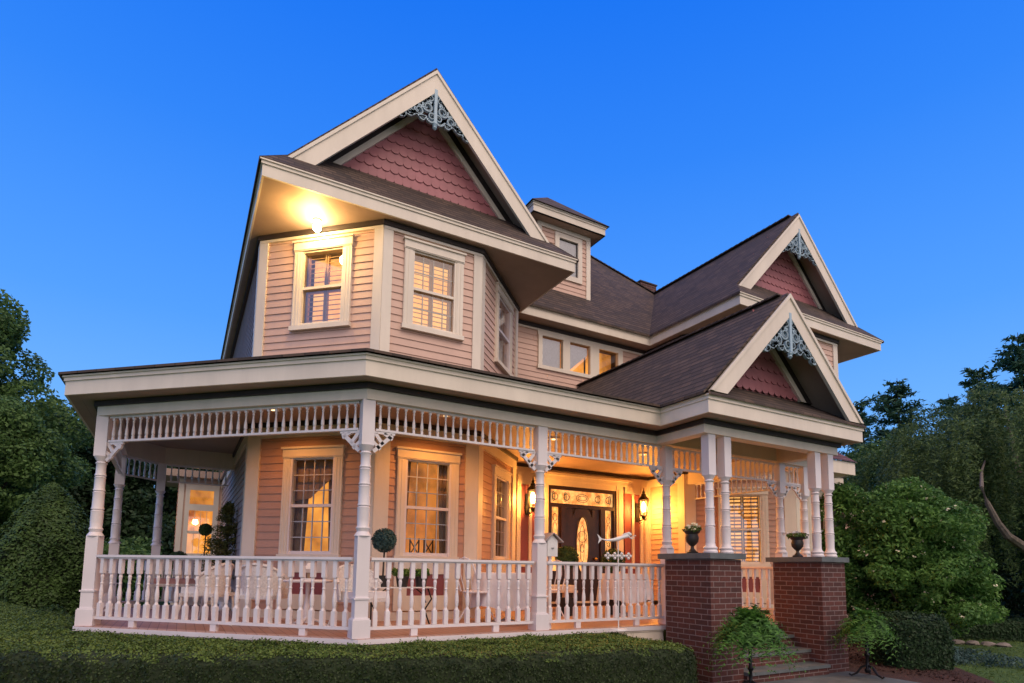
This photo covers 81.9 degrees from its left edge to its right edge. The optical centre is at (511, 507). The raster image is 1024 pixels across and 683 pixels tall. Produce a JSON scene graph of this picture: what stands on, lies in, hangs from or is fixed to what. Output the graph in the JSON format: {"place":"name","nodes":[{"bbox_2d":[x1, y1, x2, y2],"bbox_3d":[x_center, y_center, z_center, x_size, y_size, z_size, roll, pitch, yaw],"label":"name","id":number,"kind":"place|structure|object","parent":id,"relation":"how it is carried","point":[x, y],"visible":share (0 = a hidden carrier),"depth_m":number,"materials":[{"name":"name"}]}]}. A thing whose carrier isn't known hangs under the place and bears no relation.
{"place":"outdoors","nodes":[
{"label":"outdoors","id":0,"kind":"place"},
{"bbox_2d":[0,0,1023,485],"label":"sky","id":1,"kind":"structure","parent":0,"point":[134,134],"materials":[{"name":"blue"}]},
{"bbox_2d":[122,583,1023,682],"bbox_3d":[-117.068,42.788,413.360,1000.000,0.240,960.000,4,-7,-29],"label":"ground","id":2,"kind":"structure","parent":0,"point":[995,675],"depth_m":10.17,"materials":[{"name":"green plant"}]},
{"bbox_2d":[0,395,86,526],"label":"leafy tree","id":3,"kind":"object","parent":2,"relation":"on","point":[31,451],"visible":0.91,"depth_m":17.35,"materials":[{"name":"green plant"}]},
{"bbox_2d":[0,481,89,615],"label":"clipped yew","id":4,"kind":"object","parent":2,"relation":"on","point":[44,531],"visible":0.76,"depth_m":13.50,"materials":[{"name":"green plant"}]},
{"bbox_2d":[0,289,94,526],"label":"leafy tree","id":5,"kind":"object","parent":2,"relation":"on","point":[14,331],"visible":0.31,"depth_m":22.09,"materials":[{"name":"green plant"}]},
{"bbox_2d":[32,604,69,615],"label":"shrub","id":6,"kind":"object","parent":2,"relation":"on","point":[56,608],"visible":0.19,"depth_m":9.43,"materials":[{"name":"green plant"}]},
{"bbox_2d":[2,402,123,523],"bbox_3d":[-22.703,-0.414,27.211,7.903,9.472,8.402,0,-6,11],"label":"leafy tree","id":7,"kind":"object","parent":2,"relation":"on","point":[84,453],"visible":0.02,"depth_m":27.15,"materials":[{"name":"green plant"}]},
{"bbox_2d":[64,460,175,541],"bbox_3d":[-21.607,0.017,30.231,8.044,9.271,9.265,4,-7,-29],"label":"leafy tree","id":8,"kind":"object","parent":2,"relation":"on","point":[84,504],"visible":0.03,"depth_m":27.02,"materials":[{"name":"green plant"}]},
{"bbox_2d":[103,536,171,604],"bbox_3d":[-14.183,2.509,21.966,3.520,2.970,4.336,4,-7,-29],"label":"garden shrub","id":9,"kind":"object","parent":2,"relation":"on","point":[129,547],"visible":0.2,"depth_m":21.15,"materials":[{"name":"green plant"}]},
{"bbox_2d":[80,458,211,593],"bbox_3d":[-18.826,0.475,30.799,9.006,8.609,9.331,4,-7,-29],"label":"leafy tree","id":10,"kind":"object","parent":2,"relation":"on","point":[138,506],"visible":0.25,"depth_m":27.89,"materials":[{"name":"green plant"}]},
{"bbox_2d":[0,601,700,682],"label":"boxwood hedge","id":11,"kind":"object","parent":2,"relation":"on","point":[48,647],"visible":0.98,"depth_m":5.78,"materials":[{"name":"green plant"}]},
{"bbox_2d":[58,68,883,682],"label":"victorian house","id":12,"kind":"structure","parent":2,"relation":"on","point":[408,294],"depth_m":9.14,"materials":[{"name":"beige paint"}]},
{"bbox_2d":[168,551,187,602],"bbox_3d":[-6.863,1.416,12.115,0.409,1.058,0.423,4,-7,-29],"label":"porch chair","id":13,"kind":"object","parent":12,"relation":"on","point":[177,553],"visible":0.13,"depth_m":12.01,"materials":[{"name":"green"}]},
{"bbox_2d":[150,559,217,608],"bbox_3d":[-5.908,1.349,10.720,1.100,0.930,0.460,4,-7,-29],"label":"porch bench","id":14,"kind":"object","parent":12,"relation":"on","point":[172,582],"visible":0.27,"depth_m":10.48,"materials":[{"name":"white wicker"}]},
{"bbox_2d":[170,478,222,604],"bbox_3d":[-7.992,0.913,15.127,1.100,3.250,0.360,4,-7,-29],"label":"window","id":15,"kind":"structure","parent":12,"relation":"in","point":[201,501],"depth_m":15.18,"materials":[{"name":"beige paint"}]},
{"bbox_2d":[197,523,211,604],"bbox_3d":[-6.026,1.101,11.539,0.280,1.589,0.273,4,-7,-29],"label":"ball topiary","id":16,"kind":"object","parent":12,"relation":"on","point":[204,529],"visible":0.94,"depth_m":11.54,"materials":[{"name":"green plant"}]},
{"bbox_2d":[178,563,234,618],"bbox_3d":[-4.225,1.175,8.218,0.614,0.818,0.673,0,-6,7],"label":"wicker armchair","id":17,"kind":"object","parent":12,"relation":"on","point":[212,584],"visible":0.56,"depth_m":8.01,"materials":[{"name":"white wicker"}]},
{"bbox_2d":[193,500,238,610],"bbox_3d":[-4.983,0.823,10.293,1.041,1.913,1.028,0,-6,7],"label":"potted conifer","id":18,"kind":"object","parent":12,"relation":"on","point":[227,517],"visible":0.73,"depth_m":10.22,"materials":[{"name":"green plant"}]},
{"bbox_2d":[230,563,294,625],"bbox_3d":[-3.292,1.153,7.878,0.673,0.818,0.614,0,-6,8],"label":"wicker armchair","id":19,"kind":"object","parent":12,"relation":"on","point":[264,585],"visible":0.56,"depth_m":7.65,"materials":[{"name":"white wicker"}]},
{"bbox_2d":[283,579,332,628],"bbox_3d":[-2.634,1.240,7.607,0.620,0.606,0.620,4,-7,-29],"label":"round table","id":20,"kind":"object","parent":12,"relation":"on","point":[306,607],"visible":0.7,"depth_m":7.57,"materials":[{"name":"white paint"}]},
{"bbox_2d":[303,563,311,579],"bbox_3d":[-2.628,0.829,7.649,0.140,0.220,0.140,4,-7,-29],"label":"table lantern","id":21,"kind":"object","parent":20,"relation":"on","point":[307,575],"visible":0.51,"depth_m":7.61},
{"bbox_2d":[275,445,345,610],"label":"window","id":22,"kind":"structure","parent":12,"relation":"in","point":[312,479],"depth_m":8.92,"materials":[{"name":"beige paint"}]},
{"bbox_2d":[313,217,320,231],"bbox_3d":[-2.986,-4.332,9.072,0.120,0.190,0.120,4,-7,-29],"label":"flood light","id":23,"kind":"object","parent":12,"relation":"attached to","point":[317,226],"visible":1,"depth_m":9.04,"materials":[{"name":"beige paint"}]},
{"bbox_2d":[288,233,355,331],"bbox_3d":[-2.876,-3.458,9.535,1.060,1.470,0.779,-1,-6,14],"label":"window","id":24,"kind":"structure","parent":12,"relation":"in","point":[331,290],"depth_m":9.29,"materials":[{"name":"beige paint"}]},
{"bbox_2d":[327,564,391,625],"bbox_3d":[-1.916,1.133,7.501,0.614,0.818,0.673,-5,-8,43],"label":"wicker armchair","id":25,"kind":"object","parent":12,"relation":"on","point":[381,595],"visible":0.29,"depth_m":7.50,"materials":[{"name":"white wicker"}]},
{"bbox_2d":[370,586,433,623],"bbox_3d":[-1.498,1.335,7.964,0.903,0.519,0.272,4,-7,-29],"label":"wire plant bench","id":26,"kind":"object","parent":12,"relation":"on","point":[371,605],"visible":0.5,"depth_m":7.97,"materials":[{"name":"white metal"}]},
{"bbox_2d":[371,528,396,586],"bbox_3d":[-1.706,0.667,7.891,0.356,0.789,0.344,4,-7,-29],"label":"ball topiary","id":27,"kind":"object","parent":26,"relation":"on","point":[384,540],"visible":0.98,"depth_m":7.82,"materials":[{"name":"green plant"}]},
{"bbox_2d":[391,567,409,586],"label":"potted plant","id":28,"kind":"object","parent":26,"relation":"on","point":[406,573],"visible":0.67,"depth_m":7.94,"materials":[{"name":"green plant"}]},
{"bbox_2d":[415,568,429,586],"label":"potted plant","id":29,"kind":"object","parent":26,"relation":"on","point":[418,580],"visible":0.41,"depth_m":8.08,"materials":[{"name":"green plant"}]},
{"bbox_2d":[392,446,461,610],"bbox_3d":[-1.495,0.371,9.368,1.740,2.440,0.990,4,-7,-29],"label":"window","id":30,"kind":"structure","parent":12,"relation":"in","point":[427,494],"depth_m":9.14,"materials":[{"name":"beige paint"}]},
{"bbox_2d":[401,236,466,341],"bbox_3d":[-1.301,-3.438,9.510,1.060,1.470,0.410,4,-7,-29],"label":"window","id":31,"kind":"structure","parent":12,"relation":"in","point":[425,297],"depth_m":9.49,"materials":[{"name":"beige paint"}]},
{"bbox_2d":[458,556,494,620],"bbox_3d":[-0.502,1.179,8.389,0.440,0.949,0.512,-5,-8,42],"label":"metal porch chair","id":32,"kind":"object","parent":12,"relation":"on","point":[472,590],"visible":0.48,"depth_m":8.27,"materials":[{"name":"white paint"}]},
{"bbox_2d":[469,572,531,621],"bbox_3d":[-0.058,1.333,8.753,1.132,0.720,1.125,4,-7,-29],"label":"draped table","id":33,"kind":"object","parent":12,"relation":"on","point":[503,590],"visible":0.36,"depth_m":8.29,"materials":[{"name":"white fabric"}]},
{"bbox_2d":[490,464,512,571],"bbox_3d":[-0.264,0.522,10.660,0.270,2.440,1.060,-1,-6,16],"label":"window","id":34,"kind":"structure","parent":12,"relation":"in","point":[499,474],"depth_m":10.84,"materials":[{"name":"beige paint"}]},
{"bbox_2d":[494,282,514,375],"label":"window","id":35,"kind":"structure","parent":12,"relation":"in","point":[503,333],"depth_m":11.16,"materials":[{"name":"beige paint"}]},
{"bbox_2d":[525,479,535,516],"bbox_3d":[0.412,-0.221,12.175,0.259,0.829,0.361,8,-9,-51],"label":"wall lantern","id":36,"kind":"object","parent":12,"relation":"attached to","point":[529,499],"depth_m":12.14,"materials":[{"name":"black metal"}]},
{"bbox_2d":[544,532,563,628],"bbox_3d":[0.507,0.971,7.842,0.310,1.266,0.220,4,-7,-29],"label":"birdhouse","id":37,"kind":"object","parent":12,"relation":"on","point":[553,539],"visible":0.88,"depth_m":7.83,"materials":[{"name":"white paint"}]},
{"bbox_2d":[546,560,565,616],"bbox_3d":[0.614,1.328,9.661,0.440,0.949,0.512,-4,-8,39],"label":"metal porch chair","id":38,"kind":"object","parent":12,"relation":"on","point":[554,589],"visible":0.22,"depth_m":9.68,"materials":[{"name":"white paint"}]},
{"bbox_2d":[546,585,577,597],"bbox_3d":[0.736,1.728,11.286,1.000,0.480,0.440,4,-7,-29],"label":"entry bench","id":39,"kind":"object","parent":12,"relation":"on","point":[570,589],"visible":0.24,"depth_m":11.23,"materials":[{"name":"brown wood"}]},
{"bbox_2d":[555,545,578,615],"bbox_3d":[0.955,1.252,10.126,0.433,1.192,0.436,4,-7,-29],"label":"ball topiary","id":40,"kind":"object","parent":12,"relation":"on","point":[570,554],"visible":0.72,"depth_m":10.02,"materials":[{"name":"green plant"}]},
{"bbox_2d":[537,329,622,378],"bbox_3d":[1.512,-3.357,13.525,2.360,0.880,0.410,4,-7,-29],"label":"window","id":41,"kind":"structure","parent":12,"relation":"in","point":[565,358],"depth_m":13.35,"materials":[{"name":"beige paint"}]},
{"bbox_2d":[548,485,616,606],"bbox_3d":[1.573,0.856,12.939,1.850,2.580,0.125,4,-7,-29],"label":"front door","id":42,"kind":"structure","parent":12,"relation":"in","point":[580,531],"depth_m":12.99,"materials":[{"name":"brown wood"}]},
{"bbox_2d":[600,548,625,614],"bbox_3d":[1.823,1.313,10.525,0.456,1.179,0.453,4,-7,-29],"label":"potted shrub","id":43,"kind":"object","parent":12,"relation":"on","point":[611,560],"visible":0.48,"depth_m":10.42,"materials":[{"name":"green plant"}]},
{"bbox_2d":[597,532,635,630],"bbox_3d":[1.407,0.969,7.845,0.533,1.296,0.236,0,-6,5],"label":"mermaid ornament","id":44,"kind":"object","parent":12,"relation":"on","point":[624,536],"visible":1,"depth_m":7.86,"materials":[{"name":"white metal"}]},
{"bbox_2d":[596,573,650,615],"bbox_3d":[2.013,1.540,10.468,0.965,0.720,0.958,4,-7,-29],"label":"draped table","id":45,"kind":"object","parent":12,"relation":"on","point":[626,587],"visible":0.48,"depth_m":10.10,"materials":[{"name":"white fabric"}]},
{"bbox_2d":[636,488,648,523],"bbox_3d":[3.042,-0.032,13.630,0.259,0.829,0.361,2,-6,-7],"label":"wall lantern","id":46,"kind":"object","parent":12,"relation":"attached to","point":[642,498],"depth_m":13.58,"materials":[{"name":"black metal"}]},
{"bbox_2d":[682,523,701,552],"bbox_3d":[2.534,0.435,8.276,0.279,0.430,0.391,-4,-7,37],"label":"planter urn","id":47,"kind":"object","parent":12,"relation":"on","point":[692,531],"visible":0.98,"depth_m":8.19,"materials":[{"name":"grey metal"}]},
{"bbox_2d":[716,487,770,602],"bbox_3d":[5.023,0.824,12.837,0.780,2.440,1.060,21,-21,-73],"label":"window","id":48,"kind":"structure","parent":12,"relation":"in","point":[749,531],"depth_m":12.59,"materials":[{"name":"beige paint"}]},
{"bbox_2d":[782,531,808,556],"bbox_3d":[4.543,0.584,9.428,0.298,0.429,0.355,2,-6,-7],"label":"planter urn","id":49,"kind":"object","parent":12,"relation":"on","point":[797,538],"visible":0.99,"depth_m":9.31,"materials":[{"name":"grey metal"}]},
{"bbox_2d":[759,489,836,551],"bbox_3d":[6.451,0.864,13.020,1.740,2.440,0.990,4,-7,-29],"label":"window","id":50,"kind":"structure","parent":12,"relation":"in","point":[809,508],"depth_m":12.51,"materials":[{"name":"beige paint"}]},
{"bbox_2d":[834,398,882,482],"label":"pine tree","id":51,"kind":"object","parent":2,"relation":"on","point":[862,405],"visible":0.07,"depth_m":36.51,"materials":[{"name":"green plant"}]},
{"bbox_2d":[846,378,937,470],"bbox_3d":[20.834,-0.875,31.018,10.168,12.391,9.709,4,-7,-29],"label":"pine tree","id":52,"kind":"object","parent":2,"relation":"on","point":[894,407],"visible":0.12,"depth_m":31.37,"materials":[{"name":"green plant"}]},
{"bbox_2d":[843,434,973,610],"bbox_3d":[16.840,0.878,26.420,6.689,8.075,7.573,4,-7,-29],"label":"leafy tree","id":53,"kind":"object","parent":2,"relation":"on","point":[870,447],"visible":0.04,"depth_m":25.68,"materials":[{"name":"green plant"}]},
{"bbox_2d":[819,476,1009,638],"bbox_3d":[8.205,1.201,12.488,3.654,3.882,3.255,0,-6,8],"label":"flowering bush","id":54,"kind":"object","parent":2,"relation":"on","point":[915,545],"visible":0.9,"depth_m":11.84,"materials":[{"name":"green plant"}]},
{"bbox_2d":[848,641,994,682],"bbox_3d":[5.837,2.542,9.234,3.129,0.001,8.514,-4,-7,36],"label":"mulch bed","id":55,"kind":"object","parent":2,"relation":"on","point":[915,677],"visible":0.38,"depth_m":8.87,"materials":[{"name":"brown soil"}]},
{"bbox_2d":[868,610,955,670],"bbox_3d":[6.593,2.248,9.828,1.097,1.052,1.239,1,-6,1],"label":"clipped hedge","id":56,"kind":"object","parent":55,"relation":"on","point":[926,639],"visible":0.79,"depth_m":9.34,"materials":[{"name":"green plant"}]},
{"bbox_2d":[844,383,1023,614],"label":"weeping tree","id":57,"kind":"object","parent":2,"relation":"on","point":[979,463],"visible":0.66,"depth_m":15.39,"materials":[{"name":"green plant"}]},
{"bbox_2d":[916,394,962,440],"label":"pine tree","id":58,"kind":"object","parent":2,"relation":"on","point":[948,401],"visible":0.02,"depth_m":34.63,"materials":[{"name":"green plant"}]},
{"bbox_2d":[868,441,1016,610],"bbox_3d":[16.781,0.863,24.080,6.141,7.401,5.962,-4,-8,38],"label":"leafy tree","id":59,"kind":"object","parent":2,"relation":"on","point":[879,451],"visible":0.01,"depth_m":23.09,"materials":[{"name":"green plant"}]},
{"bbox_2d":[953,639,964,644],"bbox_3d":[9.848,2.984,13.029,0.312,0.138,0.292,4,-7,-29],"label":"border stone","id":60,"kind":"object","parent":2,"relation":"on","point":[957,641],"visible":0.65,"depth_m":12.93,"materials":[{"name":"grey stone"}]},
{"bbox_2d":[930,365,1012,607],"bbox_3d":[23.405,-1.044,28.866,10.726,12.355,9.873,4,-7,-29],"label":"pine tree","id":61,"kind":"object","parent":2,"relation":"on","point":[977,375],"visible":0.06,"depth_m":29.69,"materials":[{"name":"green plant"}]},
{"bbox_2d":[965,640,979,645],"bbox_3d":[10.079,2.970,12.857,0.332,0.140,0.262,4,-7,-29],"label":"border stone","id":62,"kind":"object","parent":2,"relation":"on","point":[972,642],"visible":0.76,"depth_m":12.81,"materials":[{"name":"grey stone"}]},
{"bbox_2d":[943,615,1023,641],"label":"clipped hedge","id":63,"kind":"object","parent":2,"relation":"on","point":[1011,629],"visible":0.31,"depth_m":13.80,"materials":[{"name":"green plant"}]},
{"bbox_2d":[952,646,1023,668],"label":"juniper patch","id":64,"kind":"object","parent":2,"relation":"on","point":[960,655],"visible":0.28,"depth_m":10.03,"materials":[{"name":"plant"}]},
{"bbox_2d":[980,641,995,645],"bbox_3d":[10.289,2.958,12.721,0.287,0.140,0.277,0,-6,12],"label":"border stone","id":65,"kind":"object","parent":2,"relation":"on","point":[987,643],"visible":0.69,"depth_m":12.67,"materials":[{"name":"grey stone"}]},
{"bbox_2d":[964,332,1023,580],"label":"pine tree","id":66,"kind":"object","parent":2,"relation":"on","point":[1014,364],"visible":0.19,"depth_m":25.56,"materials":[{"name":"green plant"}]},
{"bbox_2d":[965,446,1023,609],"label":"leafy tree","id":67,"kind":"object","parent":2,"relation":"on","point":[1004,593],"visible":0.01,"depth_m":26.47,"materials":[{"name":"green plant"}]},
{"bbox_2d":[971,444,1023,618],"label":"leafy tree","id":68,"kind":"object","parent":2,"relation":"on","point":[1015,592],"visible":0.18,"depth_m":20.30,"materials":[{"name":"green plant"}]},
{"bbox_2d":[995,642,1011,646],"bbox_3d":[10.506,2.946,12.580,0.348,0.138,0.273,4,-7,-29],"label":"border stone","id":69,"kind":"object","parent":2,"relation":"on","point":[1003,644],"visible":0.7,"depth_m":12.51,"materials":[{"name":"grey stone"}]},
{"bbox_2d":[760,671,918,682],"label":"path","id":70,"kind":"structure","parent":0,"point":[841,677],"depth_m":8.23,"materials":[{"name":"grey concrete"}]},
{"bbox_2d":[740,642,757,682],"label":"plant stand","id":71,"kind":"object","parent":70,"relation":"on","point":[750,668],"visible":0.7,"depth_m":7.14,"materials":[{"name":"black metal"}]},
{"bbox_2d":[696,603,809,681],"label":"potted fern","id":72,"kind":"object","parent":71,"relation":"on","point":[745,626],"visible":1,"depth_m":7.00,"materials":[{"name":"green plant"}]},
{"bbox_2d":[849,635,884,678],"bbox_3d":[5.164,2.124,8.474,0.446,0.614,0.416,4,-7,-29],"label":"plant stand","id":73,"kind":"object","parent":70,"relation":"on","point":[867,669],"visible":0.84,"depth_m":8.48,"materials":[{"name":"black metal"}]},
{"bbox_2d":[827,606,911,669],"bbox_3d":[5.117,1.904,8.525,1.028,0.942,1.100,2,-6,-8],"label":"potted fern","id":74,"kind":"object","parent":73,"relation":"on","point":[867,625],"visible":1,"depth_m":8.35,"materials":[{"name":"green plant"}]},
{"bbox_2d":[953,638,1023,682],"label":"lawn grass","id":75,"kind":"structure","parent":0,"point":[993,669],"depth_m":10.12,"materials":[{"name":"green plant"}]}
]}

